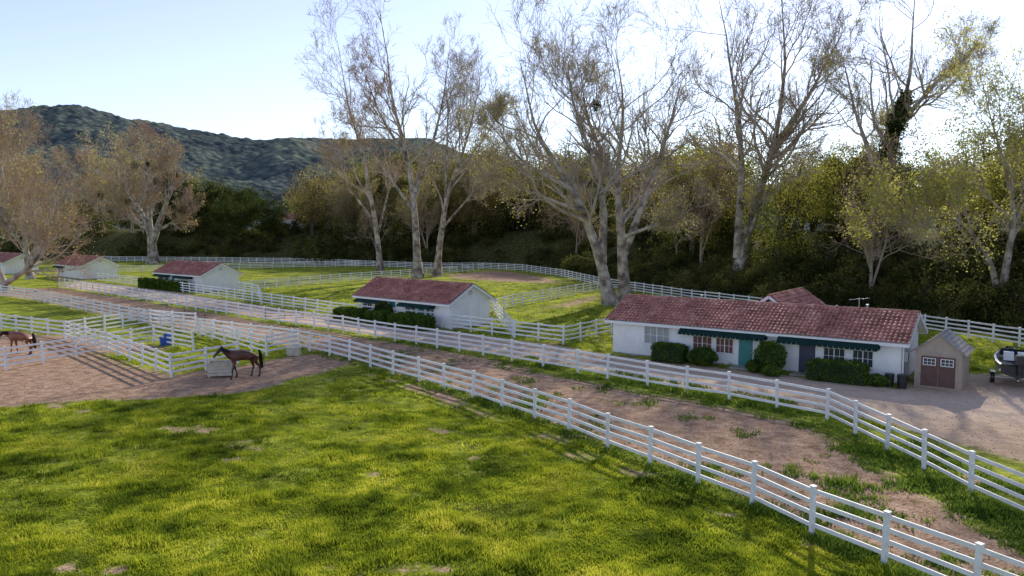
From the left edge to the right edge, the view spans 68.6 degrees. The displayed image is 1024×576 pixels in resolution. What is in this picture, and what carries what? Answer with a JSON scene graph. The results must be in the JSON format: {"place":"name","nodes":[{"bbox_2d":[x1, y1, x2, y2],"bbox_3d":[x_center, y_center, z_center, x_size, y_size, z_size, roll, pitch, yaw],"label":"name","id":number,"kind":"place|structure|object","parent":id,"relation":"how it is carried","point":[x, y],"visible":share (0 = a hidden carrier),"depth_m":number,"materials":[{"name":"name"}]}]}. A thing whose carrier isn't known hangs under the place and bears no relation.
{"place":"outdoors","nodes":[
{"label":"outdoors","id":0,"kind":"place"},
{"bbox_2d":[0,337,906,575],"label":"pasture grass","id":1,"kind":"structure","parent":0,"point":[530,554],"depth_m":24.97,"materials":[{"name":"green plant"}]},
{"bbox_2d":[0,104,1018,229],"bbox_3d":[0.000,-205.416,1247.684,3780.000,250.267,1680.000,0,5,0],"label":"hills","id":2,"kind":"structure","parent":0,"point":[263,165],"depth_m":1105.83,"materials":[{"name":"green plant"}]},
{"bbox_2d":[0,229,1023,575],"bbox_3d":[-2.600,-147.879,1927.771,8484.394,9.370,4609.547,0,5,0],"label":"ground","id":3,"kind":"structure","parent":0,"point":[64,379],"depth_m":41.52,"materials":[{"name":"green plant"}]},
{"bbox_2d":[0,330,36,354],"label":"chestnut horse","id":4,"kind":"object","parent":3,"relation":"on","point":[22,336],"visible":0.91,"depth_m":54.89},
{"bbox_2d":[0,252,41,273],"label":"stable cottage","id":5,"kind":"structure","parent":3,"relation":"on","point":[11,263],"depth_m":152.71,"materials":[{"name":"white paint"}]},
{"bbox_2d":[0,313,65,338],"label":"white rail fence","id":6,"kind":"object","parent":3,"relation":"on","point":[31,322],"visible":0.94,"depth_m":65.60,"materials":[{"name":"paint"}]},
{"bbox_2d":[0,98,98,278],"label":"sycamore tree","id":7,"kind":"object","parent":3,"relation":"on","point":[24,246],"visible":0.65,"depth_m":136.21,"materials":[{"name":"brown plant"}]},
{"bbox_2d":[0,87,105,289],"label":"sycamore tree","id":8,"kind":"object","parent":3,"relation":"on","point":[38,255],"visible":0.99,"depth_m":110.98,"materials":[{"name":"brown plant"}]},
{"bbox_2d":[52,254,120,279],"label":"stable cottage","id":9,"kind":"structure","parent":3,"relation":"on","point":[107,266],"depth_m":138.77,"materials":[{"name":"white paint"}]},
{"bbox_2d":[0,332,238,377],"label":"white rail fence","id":10,"kind":"object","parent":3,"relation":"on","point":[128,350],"visible":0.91,"depth_m":50.27,"materials":[{"name":"paint"}]},
{"bbox_2d":[63,310,196,351],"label":"white rail fence","id":11,"kind":"object","parent":3,"relation":"on","point":[85,331],"visible":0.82,"depth_m":66.65,"materials":[{"name":"paint"}]},
{"bbox_2d":[79,117,206,263],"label":"sycamore tree","id":12,"kind":"object","parent":3,"relation":"on","point":[130,201],"visible":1,"depth_m":197.63,"materials":[{"name":"brown plant"}]},
{"bbox_2d":[137,277,150,287],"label":"clipped hedge","id":13,"kind":"object","parent":3,"relation":"on","point":[142,281],"visible":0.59,"depth_m":116.66,"materials":[{"name":"green plant"}]},
{"bbox_2d":[105,324,194,351],"bbox_3d":[-27.662,4.052,56.680,6.143,1.700,4.397,4,6,38],"label":"white rail fence","id":14,"kind":"object","parent":3,"relation":"on","point":[153,330],"visible":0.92,"depth_m":58.14,"materials":[{"name":"paint"}]},
{"bbox_2d":[146,278,164,288],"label":"clipped hedge","id":15,"kind":"object","parent":3,"relation":"on","point":[151,283],"visible":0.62,"depth_m":114.56,"materials":[{"name":"green plant"}]},
{"bbox_2d":[156,279,171,290],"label":"clipped hedge","id":16,"kind":"object","parent":3,"relation":"on","point":[160,284],"visible":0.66,"depth_m":112.59,"materials":[{"name":"green plant"}]},
{"bbox_2d":[159,332,174,345],"bbox_3d":[-27.300,4.027,59.403,1.160,1.000,1.160,-2,5,-23],"label":"blue water tub","id":17,"kind":"object","parent":3,"relation":"on","point":[163,341],"visible":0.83,"depth_m":58.96,"materials":[{"name":"plastic"}]},
{"bbox_2d":[165,280,188,291],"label":"clipped hedge","id":18,"kind":"object","parent":3,"relation":"on","point":[173,285],"visible":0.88,"depth_m":109.91,"materials":[{"name":"green plant"}]},
{"bbox_2d":[184,310,204,320],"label":"pipe gate","id":19,"kind":"structure","parent":3,"relation":"on","point":[193,316],"depth_m":72.23,"materials":[{"name":"white metal"}]},
{"bbox_2d":[152,260,242,291],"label":"stable cottage","id":20,"kind":"structure","parent":3,"relation":"on","point":[219,274],"depth_m":112.20,"materials":[{"name":"white paint"}]},
{"bbox_2d":[206,360,236,377],"bbox_3d":[-18.150,5.045,47.044,1.660,0.920,1.080,-1,5,-12],"label":"wooden feed box","id":21,"kind":"object","parent":3,"relation":"on","point":[219,367],"visible":0.76,"depth_m":46.58,"materials":[{"name":"white wood"}]},
{"bbox_2d":[213,345,264,379],"bbox_3d":[-16.842,4.487,46.304,3.193,2.191,0.738,-4,6,-38],"label":"bay horse","id":22,"kind":"object","parent":3,"relation":"on","point":[233,356],"visible":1,"depth_m":46.22},
{"bbox_2d":[117,260,365,272],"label":"white rail fence","id":23,"kind":"object","parent":3,"relation":"on","point":[261,265],"visible":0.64,"depth_m":173.87,"materials":[{"name":"paint"}]},
{"bbox_2d":[198,319,299,355],"bbox_3d":[-20.941,3.774,60.195,3.494,1.700,12.993,-4,6,-43],"label":"white rail fence","id":24,"kind":"object","parent":3,"relation":"on","point":[266,346],"visible":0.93,"depth_m":57.24,"materials":[{"name":"paint"}]},
{"bbox_2d":[238,281,261,300],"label":"white rail fence","id":25,"kind":"object","parent":3,"relation":"on","point":[251,289],"visible":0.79,"depth_m":105.21,"materials":[{"name":"paint"}]},
{"bbox_2d":[279,213,301,227],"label":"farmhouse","id":26,"kind":"object","parent":3,"relation":"on","point":[291,218],"visible":0.17,"depth_m":297.90,"materials":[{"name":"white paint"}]},
{"bbox_2d":[285,346,301,355],"bbox_3d":[-15.900,4.587,54.732,1.000,0.620,0.800,0,5,0],"label":"feed bin","id":27,"kind":"object","parent":3,"relation":"on","point":[293,350],"visible":1,"depth_m":54.39,"materials":[{"name":"white wood"}]},
{"bbox_2d":[332,306,369,321],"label":"clipped hedge","id":28,"kind":"object","parent":3,"relation":"on","point":[352,312],"visible":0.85,"depth_m":74.89,"materials":[{"name":"green plant"}]},
{"bbox_2d":[97,272,611,344],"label":"white rail fence","id":29,"kind":"object","parent":3,"relation":"on","point":[563,335],"visible":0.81,"depth_m":68.49,"materials":[{"name":"paint"}]},
{"bbox_2d":[293,0,420,272],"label":"sycamore tree","id":30,"kind":"object","parent":3,"relation":"on","point":[376,228],"visible":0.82,"depth_m":153.25,"materials":[{"name":"brown plant"}]},
{"bbox_2d":[239,263,483,291],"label":"white rail fence","id":31,"kind":"object","parent":3,"relation":"on","point":[350,275],"visible":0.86,"depth_m":130.20,"materials":[{"name":"paint"}]},
{"bbox_2d":[363,309,391,325],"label":"clipped hedge","id":32,"kind":"object","parent":3,"relation":"on","point":[376,315],"visible":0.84,"depth_m":72.11,"materials":[{"name":"green plant"}]},
{"bbox_2d":[373,301,393,312],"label":"round shrub","id":33,"kind":"object","parent":3,"relation":"on","point":[382,305],"visible":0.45,"depth_m":73.11,"materials":[{"name":"green plant"}]},
{"bbox_2d":[329,0,479,277],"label":"sycamore tree","id":34,"kind":"object","parent":3,"relation":"on","point":[417,267],"visible":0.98,"depth_m":138.74,"materials":[{"name":"brown plant"}]},
{"bbox_2d":[387,311,435,330],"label":"clipped hedge","id":35,"kind":"object","parent":3,"relation":"on","point":[410,318],"visible":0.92,"depth_m":68.60,"materials":[{"name":"green plant"}]},
{"bbox_2d":[352,276,496,329],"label":"stable cottage","id":36,"kind":"structure","parent":3,"relation":"on","point":[445,298],"depth_m":71.53,"materials":[{"name":"white paint"}]},
{"bbox_2d":[363,303,371,309],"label":"window","id":37,"kind":"structure","parent":36,"relation":"in","point":[366,304],"depth_m":76.28,"materials":[{"name":"white glass"}]},
{"bbox_2d":[389,301,395,311],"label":"door","id":38,"kind":"structure","parent":36,"relation":"in","point":[393,304],"depth_m":73.66,"materials":[{"name":"teal paint"}]},
{"bbox_2d":[426,308,434,315],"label":"window","id":39,"kind":"structure","parent":36,"relation":"in","point":[432,310],"depth_m":70.09,"materials":[{"name":"white glass"}]},
{"bbox_2d":[398,33,528,276],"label":"sycamore tree","id":40,"kind":"object","parent":3,"relation":"on","point":[437,270],"visible":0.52,"depth_m":143.18,"materials":[{"name":"brown plant"}]},
{"bbox_2d":[0,86,944,292],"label":"background bare trees","id":41,"kind":"object","parent":3,"relation":"on","point":[434,222],"visible":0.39,"depth_m":122.20,"materials":[{"name":"brown plant"}]},
{"bbox_2d":[492,302,513,336],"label":"white rail fence","id":42,"kind":"object","parent":3,"relation":"on","point":[495,308],"visible":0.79,"depth_m":73.23,"materials":[{"name":"paint"}]},
{"bbox_2d":[0,198,1023,331],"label":"undergrowth","id":43,"kind":"object","parent":3,"relation":"on","point":[920,289],"visible":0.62,"depth_m":106.08,"materials":[{"name":"green plant"}]},
{"bbox_2d":[0,285,1023,575],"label":"white rail fence","id":44,"kind":"object","parent":3,"relation":"on","point":[886,529],"visible":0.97,"depth_m":27.52,"materials":[{"name":"paint"}]},
{"bbox_2d":[0,124,1023,243],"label":"background oak woodland","id":45,"kind":"object","parent":3,"relation":"on","point":[241,208],"visible":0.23,"depth_m":218.71,"materials":[{"name":"green plant"}]},
{"bbox_2d":[1,327,1023,573],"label":"gravel and clods","id":46,"kind":"structure","parent":3,"relation":"on","point":[689,425],"depth_m":35.18,"materials":[{"name":"soil"}]},
{"bbox_2d":[59,278,1023,510],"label":"white rail fence","id":47,"kind":"object","parent":3,"relation":"on","point":[973,456],"visible":0.97,"depth_m":41.53,"materials":[{"name":"paint"}]},
{"bbox_2d":[265,307,302,318],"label":"pipe gate","id":48,"kind":"structure","parent":47,"relation":"attached to","point":[284,315],"depth_m":75.22,"materials":[{"name":"white metal"}]},
{"bbox_2d":[60,114,1023,280],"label":"background willow woodland","id":49,"kind":"object","parent":3,"relation":"on","point":[816,190],"visible":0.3,"depth_m":104.22,"materials":[{"name":"green plant"}]},
{"bbox_2d":[438,0,651,305],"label":"sycamore tree","id":50,"kind":"object","parent":3,"relation":"on","point":[599,250],"visible":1,"depth_m":88.06,"materials":[{"name":"beige plant"}]},
{"bbox_2d":[496,281,600,308],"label":"white rail fence","id":51,"kind":"object","parent":3,"relation":"on","point":[542,290],"visible":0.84,"depth_m":95.53,"materials":[{"name":"paint"}]},
{"bbox_2d":[101,256,1023,346],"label":"white rail fence","id":52,"kind":"object","parent":3,"relation":"on","point":[993,329],"visible":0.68,"depth_m":105.25,"materials":[{"name":"paint"}]},
{"bbox_2d":[127,319,1023,575],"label":"fence line weeds","id":53,"kind":"object","parent":3,"relation":"on","point":[998,511],"visible":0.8,"depth_m":28.09,"materials":[{"name":"green plant"}]},
{"bbox_2d":[273,120,1022,252],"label":"background spring woodland","id":54,"kind":"object","parent":3,"relation":"on","point":[474,217],"visible":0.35,"depth_m":194.28,"materials":[{"name":"green plant"}]},
{"bbox_2d":[550,0,753,301],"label":"sycamore tree","id":55,"kind":"object","parent":3,"relation":"on","point":[625,241],"visible":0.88,"depth_m":93.47,"materials":[{"name":"brown plant"}]},
{"bbox_2d":[650,341,689,364],"bbox_3d":[10.935,4.467,52.050,2.516,1.573,1.602,3,6,36],"label":"clipped hedge","id":56,"kind":"object","parent":3,"relation":"on","point":[669,352],"visible":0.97,"depth_m":51.55,"materials":[{"name":"green plant"}]},
{"bbox_2d":[686,346,718,365],"bbox_3d":[12.845,4.579,50.534,2.216,1.338,1.645,3,6,36],"label":"round shrub","id":57,"kind":"object","parent":3,"relation":"on","point":[703,356],"visible":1,"depth_m":50.12,"materials":[{"name":"green plant"}]},
{"bbox_2d":[626,0,872,282],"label":"sycamore tree","id":58,"kind":"object","parent":3,"relation":"on","point":[775,142],"visible":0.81,"depth_m":101.27,"materials":[{"name":"beige plant"}]},
{"bbox_2d":[745,359,760,372],"bbox_3d":[15.549,4.997,48.198,1.159,0.892,1.100,3,6,36],"label":"round shrub","id":59,"kind":"object","parent":3,"relation":"on","point":[751,365],"visible":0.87,"depth_m":47.94,"materials":[{"name":"green plant"}]},
{"bbox_2d":[604,287,927,383],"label":"ranch cottage","id":60,"kind":"structure","parent":3,"relation":"on","point":[802,325],"depth_m":49.71,"materials":[{"name":"white paint"}]},
{"bbox_2d":[644,326,669,343],"bbox_3d":[10.347,3.382,53.613,2.040,1.340,0.120,3,6,36],"label":"window","id":61,"kind":"structure","parent":60,"relation":"in","point":[651,334],"depth_m":53.64,"materials":[{"name":"white glass"}]},
{"bbox_2d":[692,335,712,348],"bbox_3d":[13.086,3.815,51.626,1.440,1.090,0.120,3,6,36],"label":"window","id":62,"kind":"structure","parent":60,"relation":"in","point":[697,341],"depth_m":51.61,"materials":[{"name":"white paint"}]},
{"bbox_2d":[715,337,733,354],"bbox_3d":[14.355,3.888,50.696,1.290,1.090,0.120,3,6,36],"label":"window","id":63,"kind":"structure","parent":60,"relation":"in","point":[722,345],"depth_m":50.68,"materials":[{"name":"white paint"}]},
{"bbox_2d":[729,338,754,369],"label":"door","id":64,"kind":"structure","parent":60,"relation":"in","point":[745,348],"depth_m":49.84,"materials":[{"name":"teal paint"}]},
{"bbox_2d":[789,343,816,376],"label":"door","id":65,"kind":"structure","parent":60,"relation":"in","point":[806,353],"depth_m":47.60,"materials":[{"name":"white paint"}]},
{"bbox_2d":[822,347,845,361],"bbox_3d":[19.973,4.214,46.576,1.340,1.090,0.120,3,6,36],"label":"window","id":66,"kind":"structure","parent":60,"relation":"in","point":[828,353],"depth_m":46.56,"materials":[{"name":"white paint"}]},
{"bbox_2d":[852,349,873,368],"bbox_3d":[21.303,4.291,45.602,1.240,1.090,0.120,3,6,36],"label":"window","id":67,"kind":"structure","parent":60,"relation":"in","point":[866,356],"depth_m":45.52,"materials":[{"name":"white paint"}]},
{"bbox_2d":[753,340,787,369],"bbox_3d":[16.426,4.366,47.873,2.110,2.233,1.980,3,6,36],"label":"round shrub","id":68,"kind":"object","parent":3,"relation":"on","point":[768,352],"visible":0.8,"depth_m":47.35,"materials":[{"name":"green plant"}]},
{"bbox_2d":[760,364,781,376],"bbox_3d":[16.196,5.143,46.961,1.342,0.807,1.118,3,6,36],"label":"round shrub","id":69,"kind":"object","parent":3,"relation":"on","point":[772,370],"visible":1,"depth_m":46.69,"materials":[{"name":"green plant"}]},
{"bbox_2d":[804,357,870,385],"bbox_3d":[19.623,4.997,45.291,3.598,1.506,1.675,3,6,36],"label":"clipped hedge","id":70,"kind":"object","parent":3,"relation":"on","point":[845,371],"visible":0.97,"depth_m":44.81,"materials":[{"name":"green plant"}]},
{"bbox_2d":[865,373,890,386],"bbox_3d":[21.331,5.365,43.962,1.402,0.847,1.166,0,5,4],"label":"round shrub","id":71,"kind":"object","parent":3,"relation":"on","point":[876,380],"visible":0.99,"depth_m":43.67,"materials":[{"name":"green plant"}]},
{"bbox_2d":[885,373,894,386],"bbox_3d":[22.112,5.371,43.997,0.543,0.750,0.551,0,5,0],"label":"rubbish bin","id":72,"kind":"object","parent":3,"relation":"on","point":[890,376],"visible":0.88,"depth_m":43.79,"materials":[{"name":"black plastic"}]},
{"bbox_2d":[897,374,907,388],"bbox_3d":[22.557,5.392,43.421,0.585,0.800,0.594,0,5,0],"label":"rubbish bin","id":73,"kind":"object","parent":3,"relation":"on","point":[902,381],"visible":1,"depth_m":43.22,"materials":[{"name":"black plastic"}]},
{"bbox_2d":[808,0,1010,264],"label":"sycamore tree","id":74,"kind":"object","parent":3,"relation":"on","point":[901,108],"visible":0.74,"depth_m":90.20,"materials":[{"name":"green plant"}]},
{"bbox_2d":[840,0,1023,307],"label":"sycamore tree","id":75,"kind":"object","parent":3,"relation":"on","point":[946,188],"visible":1,"depth_m":70.01,"materials":[{"name":"green plant"}]},
{"bbox_2d":[910,328,974,390],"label":"garden shed","id":76,"kind":"structure","parent":3,"relation":"on","point":[942,359],"depth_m":43.26,"materials":[{"name":"white wood"}]},
{"bbox_2d":[918,354,957,388],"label":"double doors","id":77,"kind":"structure","parent":76,"relation":"in","point":[928,364],"depth_m":43.22,"materials":[{"name":"paint"}]},
{"bbox_2d":[989,346,1023,381],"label":"boat on trailer","id":78,"kind":"object","parent":3,"relation":"on","point":[1009,361],"visible":1,"depth_m":44.53,"materials":[{"name":"black plastic"}]},
{"bbox_2d":[0,0,1023,185],"label":"sky","id":79,"kind":"structure","parent":0,"point":[228,67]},
{"bbox_2d":[178,283,1021,429],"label":"paddock grass","id":80,"kind":"structure","parent":0,"point":[985,356],"depth_m":73.03,"materials":[{"name":"green plant"}]}
]}

